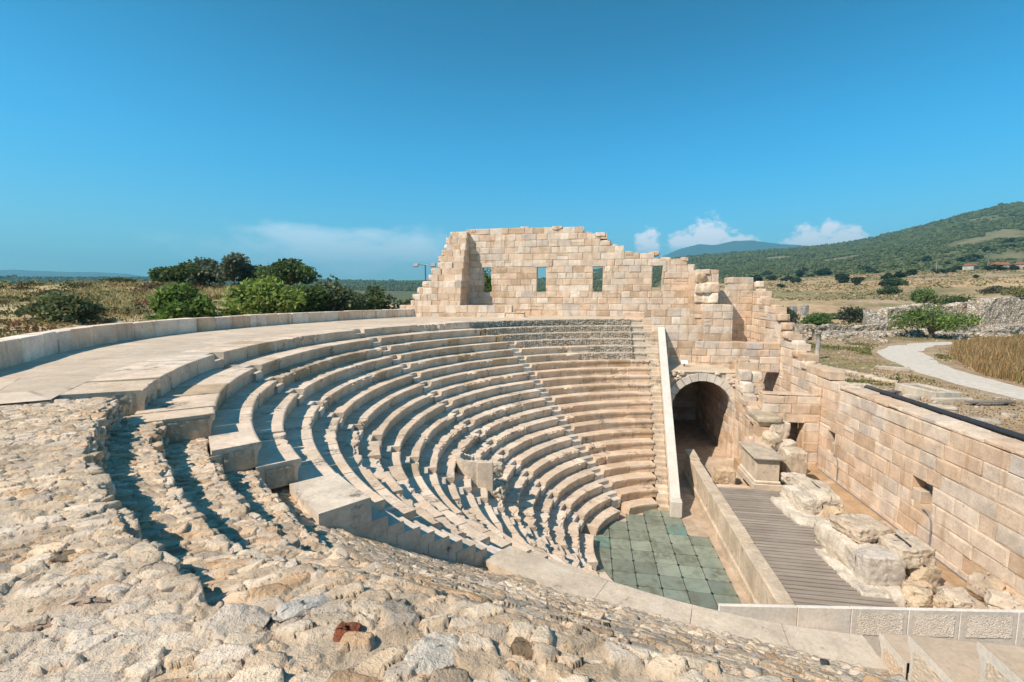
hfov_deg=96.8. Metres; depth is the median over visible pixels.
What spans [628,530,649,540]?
glass panel
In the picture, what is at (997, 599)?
boulder
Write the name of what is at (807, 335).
ruined wall
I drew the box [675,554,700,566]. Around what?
glass panel
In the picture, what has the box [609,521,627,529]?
glass panel
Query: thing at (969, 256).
field shrub
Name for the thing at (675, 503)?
sloping parapet
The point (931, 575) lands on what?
fallen block
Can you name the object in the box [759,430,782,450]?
stone block
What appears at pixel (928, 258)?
field shrub
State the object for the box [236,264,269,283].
tree
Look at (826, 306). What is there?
ground
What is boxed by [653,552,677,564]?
glass panel
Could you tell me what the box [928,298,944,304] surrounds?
bush
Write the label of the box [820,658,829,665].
rubble stone
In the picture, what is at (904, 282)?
bush
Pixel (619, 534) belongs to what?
glass panel
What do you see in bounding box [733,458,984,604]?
stage floor
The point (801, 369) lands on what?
stepped wall
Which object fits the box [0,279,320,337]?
dune grass
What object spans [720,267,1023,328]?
field grass
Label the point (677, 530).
glass panel
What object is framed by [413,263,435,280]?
floodlight pole
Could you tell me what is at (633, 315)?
wall block
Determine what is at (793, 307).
wall stump
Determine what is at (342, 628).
rubble stone
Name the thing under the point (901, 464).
stage back wall
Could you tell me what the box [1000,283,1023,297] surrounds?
tree
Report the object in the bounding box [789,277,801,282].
field shrub
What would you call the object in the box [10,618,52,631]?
rubble stone
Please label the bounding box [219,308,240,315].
bush
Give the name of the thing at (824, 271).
field shrub
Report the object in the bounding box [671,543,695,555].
glass panel
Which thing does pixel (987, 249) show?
field shrub
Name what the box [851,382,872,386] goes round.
fallen stone
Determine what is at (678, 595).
floor tile
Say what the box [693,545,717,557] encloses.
glass panel
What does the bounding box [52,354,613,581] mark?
seating wedge
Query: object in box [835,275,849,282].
field shrub
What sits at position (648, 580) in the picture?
glass panel
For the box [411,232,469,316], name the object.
wall stub
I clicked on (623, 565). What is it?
glass panel
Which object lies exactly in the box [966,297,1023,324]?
ruined wall
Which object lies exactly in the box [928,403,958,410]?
fallen stone
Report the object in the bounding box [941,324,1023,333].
ruined wall
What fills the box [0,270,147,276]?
hills
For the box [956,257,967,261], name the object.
field shrub
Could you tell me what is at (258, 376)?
stairway
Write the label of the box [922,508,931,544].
conduit
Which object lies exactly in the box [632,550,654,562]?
glass panel
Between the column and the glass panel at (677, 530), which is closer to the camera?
the glass panel at (677, 530)
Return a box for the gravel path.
[877,342,1023,399]
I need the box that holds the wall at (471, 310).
[400,305,524,320]
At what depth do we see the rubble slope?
2.78 m
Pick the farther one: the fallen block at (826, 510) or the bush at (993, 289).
the bush at (993, 289)
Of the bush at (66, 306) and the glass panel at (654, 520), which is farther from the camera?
the bush at (66, 306)
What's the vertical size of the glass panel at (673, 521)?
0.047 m
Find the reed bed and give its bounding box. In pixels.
[949,333,1023,384]
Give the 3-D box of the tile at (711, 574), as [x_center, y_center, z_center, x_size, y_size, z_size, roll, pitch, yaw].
[7.757,8.888,17.304,0.854,0.046,0.794,1,6,10]
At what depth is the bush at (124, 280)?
44.81 m
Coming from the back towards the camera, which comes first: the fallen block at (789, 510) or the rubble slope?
the fallen block at (789, 510)
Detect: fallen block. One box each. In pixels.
[770,496,825,526]
[779,483,821,515]
[780,472,805,483]
[787,474,843,507]
[814,519,872,570]
[815,547,907,607]
[818,505,848,518]
[829,513,895,543]
[844,543,906,586]
[873,529,935,568]
[901,575,933,594]
[901,585,932,607]
[905,565,941,594]
[932,595,952,607]
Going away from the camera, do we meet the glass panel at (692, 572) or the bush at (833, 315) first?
the glass panel at (692, 572)
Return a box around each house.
[962,263,979,269]
[990,262,1011,267]
[1015,262,1023,268]
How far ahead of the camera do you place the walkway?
14.02 m
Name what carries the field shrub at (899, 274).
on the ground at (826, 306)
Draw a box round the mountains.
[657,240,803,258]
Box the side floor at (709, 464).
[684,455,752,489]
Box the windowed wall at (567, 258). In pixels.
[466,226,695,327]
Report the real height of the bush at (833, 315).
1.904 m
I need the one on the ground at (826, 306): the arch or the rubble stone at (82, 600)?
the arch
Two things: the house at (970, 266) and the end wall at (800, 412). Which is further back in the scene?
the house at (970, 266)
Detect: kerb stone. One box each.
[864,375,877,377]
[871,377,887,379]
[878,378,897,382]
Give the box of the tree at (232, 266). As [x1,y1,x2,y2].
[211,252,257,286]
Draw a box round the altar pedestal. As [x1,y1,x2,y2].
[737,441,785,490]
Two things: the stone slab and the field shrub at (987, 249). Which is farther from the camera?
the field shrub at (987, 249)
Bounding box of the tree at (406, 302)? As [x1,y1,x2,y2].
[396,296,412,308]
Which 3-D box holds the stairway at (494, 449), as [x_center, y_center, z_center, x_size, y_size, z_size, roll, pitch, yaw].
[-3.029,3.930,22.113,13.302,8.679,0.705,2,6,23]
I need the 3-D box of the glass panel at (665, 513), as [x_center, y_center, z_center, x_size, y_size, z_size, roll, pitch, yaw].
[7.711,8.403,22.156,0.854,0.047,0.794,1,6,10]
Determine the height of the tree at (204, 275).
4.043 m
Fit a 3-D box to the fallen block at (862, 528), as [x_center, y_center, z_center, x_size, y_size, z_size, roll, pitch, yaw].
[12.498,6.646,16.225,1.651,0.625,1.296,-1,6,-10]
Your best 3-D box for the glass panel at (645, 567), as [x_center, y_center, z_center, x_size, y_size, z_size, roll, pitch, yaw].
[5.213,8.837,17.733,0.854,0.047,0.794,1,6,10]
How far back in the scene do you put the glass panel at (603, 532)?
20.27 m
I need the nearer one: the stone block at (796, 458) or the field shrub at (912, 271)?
the stone block at (796, 458)
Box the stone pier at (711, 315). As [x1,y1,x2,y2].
[688,269,732,340]
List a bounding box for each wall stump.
[789,305,796,313]
[800,304,808,314]
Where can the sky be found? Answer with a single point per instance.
(349, 139)
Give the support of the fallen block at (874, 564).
on the fallen block at (893, 593)
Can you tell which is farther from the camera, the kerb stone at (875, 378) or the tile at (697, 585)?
the kerb stone at (875, 378)
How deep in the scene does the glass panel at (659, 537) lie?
19.93 m
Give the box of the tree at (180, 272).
[147,261,201,282]
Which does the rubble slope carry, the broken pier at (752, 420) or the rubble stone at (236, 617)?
the rubble stone at (236, 617)
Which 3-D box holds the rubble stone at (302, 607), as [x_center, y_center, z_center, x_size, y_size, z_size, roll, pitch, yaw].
[-1.187,1.536,2.611,0.357,0.098,0.162,-3,6,-28]
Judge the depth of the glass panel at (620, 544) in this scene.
19.39 m
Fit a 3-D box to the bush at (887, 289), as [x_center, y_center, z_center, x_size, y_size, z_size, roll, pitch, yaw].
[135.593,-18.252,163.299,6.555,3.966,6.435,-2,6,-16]
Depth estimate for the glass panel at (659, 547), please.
19.15 m
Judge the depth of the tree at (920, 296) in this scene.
116.35 m
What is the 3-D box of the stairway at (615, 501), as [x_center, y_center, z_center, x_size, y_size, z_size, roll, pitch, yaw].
[2.376,4.140,26.334,0.705,7.420,10.433,-3,7,-31]
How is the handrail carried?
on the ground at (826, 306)
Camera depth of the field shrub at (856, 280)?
219.72 m
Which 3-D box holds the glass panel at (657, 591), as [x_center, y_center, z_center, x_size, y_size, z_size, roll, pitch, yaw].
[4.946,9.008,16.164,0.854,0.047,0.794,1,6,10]
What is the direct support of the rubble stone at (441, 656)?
on the rubble slope
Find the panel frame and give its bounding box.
[608,511,717,606]
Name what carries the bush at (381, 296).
on the ground at (826, 306)
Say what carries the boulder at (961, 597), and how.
on the stage floor at (852, 504)
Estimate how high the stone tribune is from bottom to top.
1.806 m
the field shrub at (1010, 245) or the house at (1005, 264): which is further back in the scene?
the field shrub at (1010, 245)
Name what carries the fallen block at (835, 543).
on the fallen block at (893, 593)
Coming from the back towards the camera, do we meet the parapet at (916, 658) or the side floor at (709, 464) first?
the side floor at (709, 464)
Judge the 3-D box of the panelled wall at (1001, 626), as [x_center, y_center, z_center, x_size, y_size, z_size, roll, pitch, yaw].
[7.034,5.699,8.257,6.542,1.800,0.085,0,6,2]
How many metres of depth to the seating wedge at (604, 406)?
26.94 m
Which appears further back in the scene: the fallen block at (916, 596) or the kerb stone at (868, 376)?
the kerb stone at (868, 376)
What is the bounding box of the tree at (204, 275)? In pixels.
[186,256,225,284]
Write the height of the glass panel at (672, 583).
0.047 m
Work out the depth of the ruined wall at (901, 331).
70.47 m
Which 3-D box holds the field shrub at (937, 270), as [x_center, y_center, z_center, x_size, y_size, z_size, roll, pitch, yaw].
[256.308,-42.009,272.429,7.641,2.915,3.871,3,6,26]
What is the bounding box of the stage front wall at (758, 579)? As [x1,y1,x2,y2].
[683,449,794,604]
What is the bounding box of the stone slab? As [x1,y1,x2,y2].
[895,383,972,401]
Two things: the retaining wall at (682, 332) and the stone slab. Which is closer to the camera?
the stone slab
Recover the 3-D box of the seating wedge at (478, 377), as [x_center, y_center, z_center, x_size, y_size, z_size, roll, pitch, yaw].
[-0.640,3.614,26.113,14.533,8.878,8.602,2,6,23]
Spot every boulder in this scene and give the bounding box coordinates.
[935,585,987,608]
[965,571,1005,601]
[983,587,1023,609]
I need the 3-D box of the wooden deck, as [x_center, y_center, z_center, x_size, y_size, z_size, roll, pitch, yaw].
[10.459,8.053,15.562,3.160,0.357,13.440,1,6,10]
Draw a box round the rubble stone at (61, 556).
[49,549,76,562]
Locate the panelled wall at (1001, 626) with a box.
[718,603,1023,658]
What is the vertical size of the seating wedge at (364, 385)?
8.870 m
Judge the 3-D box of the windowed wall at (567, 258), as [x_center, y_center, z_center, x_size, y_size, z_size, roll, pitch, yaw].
[5.627,-5.475,39.319,19.481,8.862,1.047,1,6,10]
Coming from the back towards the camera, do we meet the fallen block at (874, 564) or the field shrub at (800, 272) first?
the field shrub at (800, 272)
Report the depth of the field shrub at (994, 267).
269.45 m
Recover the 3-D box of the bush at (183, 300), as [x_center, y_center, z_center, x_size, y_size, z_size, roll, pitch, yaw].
[-18.793,-1.883,25.910,3.534,3.122,3.795,-5,8,-44]
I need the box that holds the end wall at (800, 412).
[759,386,821,466]
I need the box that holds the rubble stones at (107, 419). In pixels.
[21,399,922,681]
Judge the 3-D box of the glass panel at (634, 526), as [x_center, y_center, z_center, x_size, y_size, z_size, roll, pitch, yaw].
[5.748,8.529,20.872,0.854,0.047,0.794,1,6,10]
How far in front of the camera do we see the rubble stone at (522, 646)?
2.29 m
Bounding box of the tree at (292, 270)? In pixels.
[253,258,322,285]
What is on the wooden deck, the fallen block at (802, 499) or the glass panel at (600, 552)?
the fallen block at (802, 499)
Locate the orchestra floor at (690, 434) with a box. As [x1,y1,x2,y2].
[581,419,750,603]
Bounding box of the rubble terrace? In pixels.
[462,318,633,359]
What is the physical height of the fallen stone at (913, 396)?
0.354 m
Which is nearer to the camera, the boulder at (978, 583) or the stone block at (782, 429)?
the boulder at (978, 583)
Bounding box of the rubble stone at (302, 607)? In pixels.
[270,591,332,621]
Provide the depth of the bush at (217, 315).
28.05 m
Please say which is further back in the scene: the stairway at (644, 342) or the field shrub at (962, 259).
the field shrub at (962, 259)
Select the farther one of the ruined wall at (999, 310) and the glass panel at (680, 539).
the ruined wall at (999, 310)
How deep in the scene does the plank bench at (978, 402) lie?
25.55 m
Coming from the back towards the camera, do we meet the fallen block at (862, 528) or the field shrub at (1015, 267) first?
the field shrub at (1015, 267)
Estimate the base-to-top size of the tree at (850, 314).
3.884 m
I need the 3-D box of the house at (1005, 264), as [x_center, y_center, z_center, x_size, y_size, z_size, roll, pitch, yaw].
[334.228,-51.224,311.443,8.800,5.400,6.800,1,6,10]
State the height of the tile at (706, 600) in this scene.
0.046 m
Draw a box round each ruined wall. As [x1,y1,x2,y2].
[792,329,811,338]
[799,323,885,331]
[863,309,885,324]
[877,302,966,326]
[883,329,923,335]
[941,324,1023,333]
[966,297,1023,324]
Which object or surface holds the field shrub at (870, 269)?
on the ground at (826, 306)
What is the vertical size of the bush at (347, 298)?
3.994 m
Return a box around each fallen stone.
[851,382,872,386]
[877,366,910,371]
[902,394,920,399]
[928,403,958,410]
[970,417,1002,424]
[1001,412,1017,418]
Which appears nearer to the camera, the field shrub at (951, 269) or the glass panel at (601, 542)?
the glass panel at (601, 542)
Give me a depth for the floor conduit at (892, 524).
20.04 m
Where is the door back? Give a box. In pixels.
[788,422,797,441]
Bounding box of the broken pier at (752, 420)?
[732,357,782,458]
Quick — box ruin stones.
[795,319,1023,409]
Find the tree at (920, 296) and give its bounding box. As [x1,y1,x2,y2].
[908,288,940,303]
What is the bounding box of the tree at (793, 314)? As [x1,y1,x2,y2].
[787,307,799,322]
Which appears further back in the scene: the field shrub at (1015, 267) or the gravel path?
the field shrub at (1015, 267)
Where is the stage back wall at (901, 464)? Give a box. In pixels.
[833,386,1023,599]
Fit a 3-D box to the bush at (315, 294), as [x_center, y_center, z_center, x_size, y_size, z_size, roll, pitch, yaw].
[-15.332,-2.881,33.923,4.988,3.085,4.481,1,6,10]
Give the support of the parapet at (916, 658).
on the orchestra floor at (690, 434)
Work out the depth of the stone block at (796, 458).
23.16 m
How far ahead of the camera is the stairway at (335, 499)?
8.17 m
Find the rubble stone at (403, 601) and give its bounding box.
[379,598,407,615]
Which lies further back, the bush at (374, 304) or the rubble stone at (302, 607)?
the bush at (374, 304)
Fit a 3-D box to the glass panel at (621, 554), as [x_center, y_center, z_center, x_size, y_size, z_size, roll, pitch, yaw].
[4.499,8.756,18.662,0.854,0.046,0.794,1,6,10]
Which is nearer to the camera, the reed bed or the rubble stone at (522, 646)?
the rubble stone at (522, 646)
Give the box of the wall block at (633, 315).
[623,311,644,318]
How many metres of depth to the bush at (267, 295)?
30.42 m
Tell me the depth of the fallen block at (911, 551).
14.87 m
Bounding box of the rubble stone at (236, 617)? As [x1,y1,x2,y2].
[202,603,270,642]
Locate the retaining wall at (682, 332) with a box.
[651,308,780,372]
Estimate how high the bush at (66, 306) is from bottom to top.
2.294 m
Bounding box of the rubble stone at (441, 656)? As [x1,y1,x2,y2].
[404,631,460,680]
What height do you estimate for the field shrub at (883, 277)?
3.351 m
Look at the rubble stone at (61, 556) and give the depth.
3.13 m
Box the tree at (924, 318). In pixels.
[887,302,985,337]
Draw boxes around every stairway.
[172,352,585,563]
[289,473,502,566]
[341,329,583,532]
[505,341,620,507]
[630,319,669,510]
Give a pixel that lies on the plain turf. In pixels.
(867, 349)
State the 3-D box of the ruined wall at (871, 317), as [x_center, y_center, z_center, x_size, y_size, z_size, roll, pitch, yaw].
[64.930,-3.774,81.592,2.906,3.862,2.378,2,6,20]
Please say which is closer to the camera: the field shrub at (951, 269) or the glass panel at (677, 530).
the glass panel at (677, 530)
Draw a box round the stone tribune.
[455,451,507,501]
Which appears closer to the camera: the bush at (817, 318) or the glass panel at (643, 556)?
the glass panel at (643, 556)
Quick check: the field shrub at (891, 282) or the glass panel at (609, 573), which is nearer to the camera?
the glass panel at (609, 573)
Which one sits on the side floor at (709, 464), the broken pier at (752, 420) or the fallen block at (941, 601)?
the broken pier at (752, 420)
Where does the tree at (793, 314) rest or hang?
on the ground at (826, 306)
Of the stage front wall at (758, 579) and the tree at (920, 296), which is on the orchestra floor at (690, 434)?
the stage front wall at (758, 579)
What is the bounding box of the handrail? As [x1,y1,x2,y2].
[864,385,1023,441]
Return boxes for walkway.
[0,316,622,403]
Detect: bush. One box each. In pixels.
[14,288,110,320]
[98,277,137,282]
[144,280,221,319]
[211,313,226,316]
[217,275,309,314]
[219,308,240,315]
[289,282,338,312]
[315,274,370,311]
[352,289,380,309]
[364,283,398,309]
[800,312,832,325]
[827,312,837,318]
[876,285,902,294]
[884,277,908,284]
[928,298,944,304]
[936,295,975,304]
[975,285,1009,293]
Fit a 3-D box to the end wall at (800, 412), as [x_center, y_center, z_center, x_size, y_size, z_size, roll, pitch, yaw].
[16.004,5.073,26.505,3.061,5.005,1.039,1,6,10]
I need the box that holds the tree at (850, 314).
[837,305,869,321]
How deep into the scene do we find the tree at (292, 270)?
50.18 m
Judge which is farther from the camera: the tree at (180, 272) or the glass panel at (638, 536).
the tree at (180, 272)
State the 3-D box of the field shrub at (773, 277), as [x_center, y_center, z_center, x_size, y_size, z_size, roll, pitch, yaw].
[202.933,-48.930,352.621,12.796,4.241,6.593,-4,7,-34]
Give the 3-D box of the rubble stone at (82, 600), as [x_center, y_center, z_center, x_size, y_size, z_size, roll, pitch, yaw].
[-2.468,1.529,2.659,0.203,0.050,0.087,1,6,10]
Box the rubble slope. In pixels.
[0,397,907,681]
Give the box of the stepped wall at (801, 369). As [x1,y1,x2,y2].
[750,281,854,478]
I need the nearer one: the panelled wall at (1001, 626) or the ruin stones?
the panelled wall at (1001, 626)
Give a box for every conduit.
[818,468,966,581]
[833,454,837,480]
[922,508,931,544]
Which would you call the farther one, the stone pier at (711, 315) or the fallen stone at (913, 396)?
the stone pier at (711, 315)
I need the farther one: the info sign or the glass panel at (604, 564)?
the info sign
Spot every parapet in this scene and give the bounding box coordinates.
[483,546,1023,681]
[658,327,682,517]
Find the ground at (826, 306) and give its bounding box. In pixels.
[0,207,1023,438]
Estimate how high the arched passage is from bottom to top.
5.848 m
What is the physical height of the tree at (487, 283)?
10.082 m
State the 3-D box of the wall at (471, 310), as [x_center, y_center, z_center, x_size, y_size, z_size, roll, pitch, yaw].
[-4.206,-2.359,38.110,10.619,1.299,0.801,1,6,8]
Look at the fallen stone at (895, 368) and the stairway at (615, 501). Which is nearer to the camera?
the stairway at (615, 501)
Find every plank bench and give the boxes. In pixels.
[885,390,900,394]
[964,400,1015,405]
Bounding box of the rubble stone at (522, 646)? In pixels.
[510,637,533,659]
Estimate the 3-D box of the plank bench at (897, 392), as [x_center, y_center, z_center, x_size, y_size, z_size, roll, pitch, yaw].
[23.594,3.305,28.741,1.700,0.340,0.350,0,6,0]
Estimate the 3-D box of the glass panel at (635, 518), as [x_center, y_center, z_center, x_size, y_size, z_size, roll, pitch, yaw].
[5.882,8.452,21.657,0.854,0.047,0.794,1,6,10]
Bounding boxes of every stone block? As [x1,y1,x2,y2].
[713,466,735,484]
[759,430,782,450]
[768,421,790,438]
[776,438,796,452]
[779,446,807,484]
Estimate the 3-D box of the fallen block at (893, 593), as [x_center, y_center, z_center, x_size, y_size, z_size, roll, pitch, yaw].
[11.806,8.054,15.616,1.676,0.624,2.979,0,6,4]
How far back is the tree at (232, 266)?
52.28 m
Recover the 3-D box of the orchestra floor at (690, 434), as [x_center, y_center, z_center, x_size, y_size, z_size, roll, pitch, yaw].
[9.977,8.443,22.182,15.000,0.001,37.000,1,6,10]
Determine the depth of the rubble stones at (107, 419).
4.63 m
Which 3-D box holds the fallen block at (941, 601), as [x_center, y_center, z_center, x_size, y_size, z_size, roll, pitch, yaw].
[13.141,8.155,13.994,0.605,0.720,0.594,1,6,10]
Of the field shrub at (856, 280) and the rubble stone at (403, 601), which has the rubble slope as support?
the rubble stone at (403, 601)
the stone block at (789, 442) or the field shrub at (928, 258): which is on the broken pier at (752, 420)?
the stone block at (789, 442)
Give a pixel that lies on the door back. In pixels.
(793, 431)
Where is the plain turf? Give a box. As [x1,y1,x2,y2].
[806,327,1023,433]
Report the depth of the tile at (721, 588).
16.48 m
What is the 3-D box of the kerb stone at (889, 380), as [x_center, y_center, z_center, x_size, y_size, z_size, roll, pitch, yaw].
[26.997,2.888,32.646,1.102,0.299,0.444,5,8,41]
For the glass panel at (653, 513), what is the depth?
22.14 m
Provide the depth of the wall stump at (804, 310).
111.28 m
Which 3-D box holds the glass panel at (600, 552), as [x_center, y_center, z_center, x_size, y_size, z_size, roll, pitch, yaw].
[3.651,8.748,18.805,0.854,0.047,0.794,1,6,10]
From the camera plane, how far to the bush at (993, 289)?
148.69 m
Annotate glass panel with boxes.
[593,537,609,547]
[594,547,610,558]
[595,528,609,537]
[596,558,611,569]
[596,569,612,579]
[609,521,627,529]
[609,529,628,539]
[610,538,630,549]
[611,548,632,560]
[611,558,634,572]
[612,570,636,585]
[626,514,645,522]
[627,521,647,531]
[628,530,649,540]
[630,540,652,551]
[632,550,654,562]
[633,560,658,574]
[635,572,661,587]
[638,586,663,596]
[643,510,661,516]
[644,515,663,524]
[646,523,666,533]
[648,532,670,542]
[651,541,673,553]
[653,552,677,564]
[656,563,681,576]
[659,575,686,590]
[661,510,680,517]
[662,516,683,525]
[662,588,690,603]
[665,525,687,534]
[668,534,691,544]
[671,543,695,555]
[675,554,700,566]
[679,565,705,579]
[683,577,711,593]
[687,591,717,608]
[688,535,713,546]
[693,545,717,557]
[697,555,724,569]
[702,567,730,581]
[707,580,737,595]
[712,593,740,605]
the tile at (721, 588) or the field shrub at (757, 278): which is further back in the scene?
the field shrub at (757, 278)
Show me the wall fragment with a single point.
(737, 293)
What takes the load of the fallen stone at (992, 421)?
on the ground at (826, 306)
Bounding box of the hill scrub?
[0,201,1023,291]
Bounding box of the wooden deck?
[717,487,898,606]
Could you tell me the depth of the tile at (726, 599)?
15.88 m
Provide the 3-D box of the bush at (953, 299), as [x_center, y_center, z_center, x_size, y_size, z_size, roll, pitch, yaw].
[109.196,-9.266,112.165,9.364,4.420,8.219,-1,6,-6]
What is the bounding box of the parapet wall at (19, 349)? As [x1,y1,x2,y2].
[0,309,414,368]
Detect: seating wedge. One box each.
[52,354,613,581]
[179,329,597,570]
[346,321,619,535]
[514,341,657,514]
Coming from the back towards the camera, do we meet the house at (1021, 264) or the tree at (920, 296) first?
the house at (1021, 264)
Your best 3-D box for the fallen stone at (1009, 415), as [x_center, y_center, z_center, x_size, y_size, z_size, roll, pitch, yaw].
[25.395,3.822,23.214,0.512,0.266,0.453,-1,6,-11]
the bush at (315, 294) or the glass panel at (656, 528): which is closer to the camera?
the glass panel at (656, 528)
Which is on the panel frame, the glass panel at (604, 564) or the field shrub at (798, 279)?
the glass panel at (604, 564)
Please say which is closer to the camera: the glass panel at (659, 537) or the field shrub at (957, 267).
the glass panel at (659, 537)
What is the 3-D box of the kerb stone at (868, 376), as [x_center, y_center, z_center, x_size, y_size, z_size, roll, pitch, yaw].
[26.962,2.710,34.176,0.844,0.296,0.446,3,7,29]
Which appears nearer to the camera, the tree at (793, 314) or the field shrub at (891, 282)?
the tree at (793, 314)
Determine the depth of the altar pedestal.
22.98 m
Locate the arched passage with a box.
[668,364,735,457]
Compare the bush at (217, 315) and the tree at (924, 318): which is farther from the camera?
the tree at (924, 318)
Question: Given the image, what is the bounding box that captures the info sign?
[681,360,687,365]
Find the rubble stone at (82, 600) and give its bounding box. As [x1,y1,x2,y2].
[69,596,109,606]
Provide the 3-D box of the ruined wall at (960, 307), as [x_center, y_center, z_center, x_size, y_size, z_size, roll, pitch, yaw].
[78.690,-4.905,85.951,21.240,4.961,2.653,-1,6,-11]
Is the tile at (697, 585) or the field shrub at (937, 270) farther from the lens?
the field shrub at (937, 270)
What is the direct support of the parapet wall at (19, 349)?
on the walkway
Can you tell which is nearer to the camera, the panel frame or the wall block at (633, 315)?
the panel frame
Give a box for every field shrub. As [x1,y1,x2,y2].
[753,274,762,280]
[768,275,777,279]
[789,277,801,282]
[795,269,804,276]
[817,268,832,274]
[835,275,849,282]
[850,277,862,284]
[865,267,875,272]
[878,278,900,285]
[880,275,892,279]
[894,271,907,277]
[905,269,917,274]
[920,256,931,261]
[933,269,946,272]
[947,268,956,271]
[952,265,962,269]
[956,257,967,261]
[965,254,980,258]
[982,247,996,250]
[983,264,1009,270]
[1002,244,1016,247]
[1009,266,1019,269]
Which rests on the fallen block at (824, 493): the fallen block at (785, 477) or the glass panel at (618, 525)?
the fallen block at (785, 477)
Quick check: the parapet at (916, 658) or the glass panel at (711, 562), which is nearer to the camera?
the parapet at (916, 658)
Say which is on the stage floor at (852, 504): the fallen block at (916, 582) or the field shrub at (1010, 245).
the fallen block at (916, 582)
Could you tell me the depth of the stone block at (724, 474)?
24.94 m
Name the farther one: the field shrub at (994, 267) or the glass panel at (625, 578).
the field shrub at (994, 267)
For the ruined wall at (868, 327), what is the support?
on the ground at (826, 306)
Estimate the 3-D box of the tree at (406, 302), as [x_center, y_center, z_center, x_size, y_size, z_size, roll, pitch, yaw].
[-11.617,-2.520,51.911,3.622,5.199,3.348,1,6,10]
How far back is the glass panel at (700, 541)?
19.62 m
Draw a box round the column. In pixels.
[815,332,821,358]
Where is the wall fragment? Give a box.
[718,277,753,341]
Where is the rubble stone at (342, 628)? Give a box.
[333,621,361,641]
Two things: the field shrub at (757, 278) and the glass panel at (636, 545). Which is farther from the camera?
the field shrub at (757, 278)
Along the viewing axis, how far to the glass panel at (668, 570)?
17.55 m

